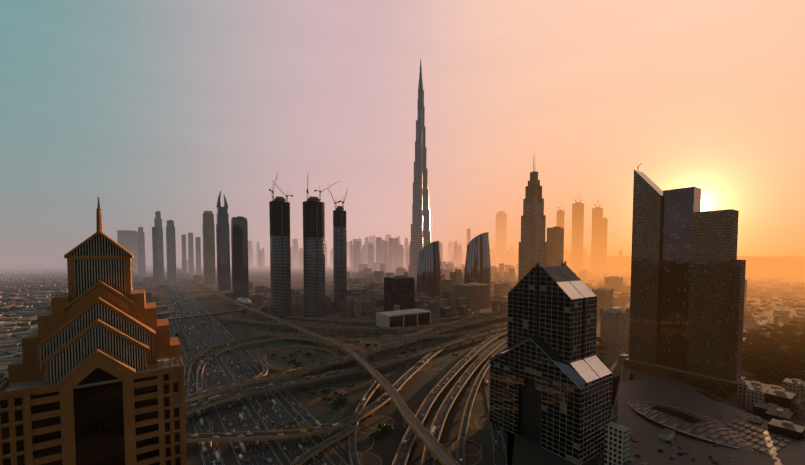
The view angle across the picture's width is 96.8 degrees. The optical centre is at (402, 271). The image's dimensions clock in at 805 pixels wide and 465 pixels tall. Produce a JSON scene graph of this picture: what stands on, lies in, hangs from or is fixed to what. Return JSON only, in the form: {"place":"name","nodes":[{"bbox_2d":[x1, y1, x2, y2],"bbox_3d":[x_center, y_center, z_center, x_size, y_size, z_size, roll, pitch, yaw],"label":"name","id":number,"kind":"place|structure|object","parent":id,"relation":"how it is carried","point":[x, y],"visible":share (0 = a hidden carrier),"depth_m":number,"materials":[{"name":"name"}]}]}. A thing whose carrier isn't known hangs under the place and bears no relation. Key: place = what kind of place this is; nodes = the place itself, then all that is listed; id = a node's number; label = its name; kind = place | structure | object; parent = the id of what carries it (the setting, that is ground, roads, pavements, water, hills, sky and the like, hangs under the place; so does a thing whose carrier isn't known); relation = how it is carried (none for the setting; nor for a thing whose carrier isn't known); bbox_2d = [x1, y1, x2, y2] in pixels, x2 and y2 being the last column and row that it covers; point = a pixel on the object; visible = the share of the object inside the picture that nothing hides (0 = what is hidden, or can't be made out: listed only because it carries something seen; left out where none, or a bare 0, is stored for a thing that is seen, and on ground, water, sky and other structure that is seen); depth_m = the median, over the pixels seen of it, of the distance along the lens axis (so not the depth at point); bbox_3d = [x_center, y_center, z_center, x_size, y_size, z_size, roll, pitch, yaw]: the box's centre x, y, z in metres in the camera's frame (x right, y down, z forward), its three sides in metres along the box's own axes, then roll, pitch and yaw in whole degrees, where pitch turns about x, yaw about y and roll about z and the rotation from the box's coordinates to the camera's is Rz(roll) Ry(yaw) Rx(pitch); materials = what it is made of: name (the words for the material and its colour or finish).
{"place":"outdoors","nodes":[
{"label":"outdoors","id":0,"kind":"place"},
{"bbox_2d":[0,197,186,464],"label":"tower building","id":1,"kind":"structure","parent":0,"point":[96,372],"depth_m":100.94,"materials":[{"name":"brown"}]},
{"bbox_2d":[0,256,804,409],"bbox_3d":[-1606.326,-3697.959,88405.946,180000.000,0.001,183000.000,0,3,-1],"label":"ground","id":2,"kind":"structure","parent":0,"point":[207,300],"depth_m":1294.60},
{"bbox_2d":[168,297,251,320],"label":"metro station and footbridge","id":3,"kind":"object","parent":2,"relation":"on","point":[245,301],"visible":0.94,"depth_m":966.92,"materials":[{"name":"grey metal"}]},
{"bbox_2d":[146,266,459,464],"bbox_3d":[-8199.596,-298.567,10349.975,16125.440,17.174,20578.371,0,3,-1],"label":"metro viaduct","id":4,"kind":"object","parent":2,"relation":"on","point":[441,453],"visible":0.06,"depth_m":395.79,"materials":[{"name":"concrete"}]},
{"bbox_2d":[145,235,621,289],"bbox_3d":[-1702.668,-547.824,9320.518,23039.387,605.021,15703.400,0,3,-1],"label":"skyline","id":5,"kind":"structure","parent":2,"relation":"on","point":[394,253],"depth_m":4661.91,"materials":[{"name":"grey glass"}]},
{"bbox_2d":[0,268,804,439],"bbox_3d":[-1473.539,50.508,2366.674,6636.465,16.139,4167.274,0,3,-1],"label":"broadleaf trees","id":6,"kind":"object","parent":2,"relation":"on","point":[780,364],"visible":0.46,"depth_m":540.58,"materials":[{"name":"green plant"}]},
{"bbox_2d":[0,256,804,384],"bbox_3d":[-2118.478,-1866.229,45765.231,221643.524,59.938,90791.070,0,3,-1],"label":"low-rise districts","id":7,"kind":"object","parent":2,"relation":"on","point":[13,333],"visible":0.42,"depth_m":1593.71,"materials":[{"name":"brown concrete"}]},
{"bbox_2d":[193,300,613,446],"bbox_3d":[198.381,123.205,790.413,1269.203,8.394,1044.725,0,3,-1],"label":"road piers","id":8,"kind":"structure","parent":2,"relation":"on","point":[241,399],"depth_m":563.20,"materials":[{"name":"concrete"}]},
{"bbox_2d":[408,59,430,279],"bbox_3d":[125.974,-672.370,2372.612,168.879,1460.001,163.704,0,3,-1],"label":"tall tower","id":9,"kind":"structure","parent":2,"relation":"on","point":[420,233],"depth_m":2374.53,"materials":[{"name":"metal"}]},
{"bbox_2d":[117,154,751,464],"bbox_3d":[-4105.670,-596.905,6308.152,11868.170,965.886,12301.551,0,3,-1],"label":"skyscrapers","id":10,"kind":"structure","parent":2,"relation":"on","point":[534,246],"depth_m":1061.08,"materials":[{"name":"grey glass"}]},
{"bbox_2d":[417,232,490,301],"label":"curved towers","id":11,"kind":"structure","parent":2,"relation":"on","point":[477,268],"depth_m":1253.20,"materials":[{"name":"grey glass"}]},
{"bbox_2d":[133,261,804,441],"bbox_3d":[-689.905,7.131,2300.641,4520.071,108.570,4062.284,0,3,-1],"label":"midrise building","id":12,"kind":"structure","parent":2,"relation":"on","point":[774,405],"depth_m":996.34,"materials":[{"name":"grey glass"}]},
{"bbox_2d":[146,269,804,464],"bbox_3d":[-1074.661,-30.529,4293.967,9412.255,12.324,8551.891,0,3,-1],"label":"roads","id":13,"kind":"structure","parent":2,"relation":"on","point":[253,453],"depth_m":412.42,"materials":[{"name":"grey asphalt"}]},
{"bbox_2d":[162,282,793,464],"bbox_3d":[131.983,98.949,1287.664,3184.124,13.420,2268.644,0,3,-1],"label":"cars","id":14,"kind":"object","parent":13,"relation":"on","point":[241,444],"visible":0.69,"depth_m":421.01,"materials":[{"name":"white metal"}]},
{"bbox_2d":[161,283,795,464],"bbox_3d":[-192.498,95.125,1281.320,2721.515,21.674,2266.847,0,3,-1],"label":"street lamps and gantries","id":15,"kind":"object","parent":2,"relation":"on","point":[284,426],"visible":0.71,"depth_m":446.98,"materials":[{"name":"grey metal"}]},
{"bbox_2d":[348,307,804,438],"bbox_3d":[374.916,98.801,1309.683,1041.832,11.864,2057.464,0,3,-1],"label":"palm trees","id":16,"kind":"object","parent":2,"relation":"on","point":[726,402],"visible":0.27,"depth_m":373.66,"materials":[{"name":"green plant"}]},
{"bbox_2d":[0,0,804,256],"label":"sky","id":17,"kind":"structure","parent":0,"point":[143,108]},
{"bbox_2d":[185,324,804,464],"bbox_3d":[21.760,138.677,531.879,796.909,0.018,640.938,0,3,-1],"label":"ground","id":18,"kind":"structure","parent":0,"point":[417,388],"depth_m":408.56,"materials":[{"name":"soil"}]},
{"bbox_2d":[489,261,611,464],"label":"skyscraper","id":19,"kind":"structure","parent":18,"relation":"on","point":[550,381],"depth_m":301.73,"materials":[{"name":"grey glass"}]},
{"bbox_2d":[624,163,745,393],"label":"dark slab towers","id":20,"kind":"structure","parent":18,"relation":"on","point":[687,290],"depth_m":465.37,"materials":[{"name":"grey"}]},
{"bbox_2d":[617,376,804,464],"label":"plaza","id":21,"kind":"structure","parent":18,"relation":"on","point":[662,413],"depth_m":301.96,"materials":[{"name":"grey concrete"}]},
{"bbox_2d":[738,258,804,272],"bbox_3d":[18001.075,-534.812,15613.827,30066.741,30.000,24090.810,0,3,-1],"label":"creek water","id":22,"kind":"structure","parent":0,"point":[781,269],"depth_m":6632.74,"materials":[{"name":"orange liquid"}]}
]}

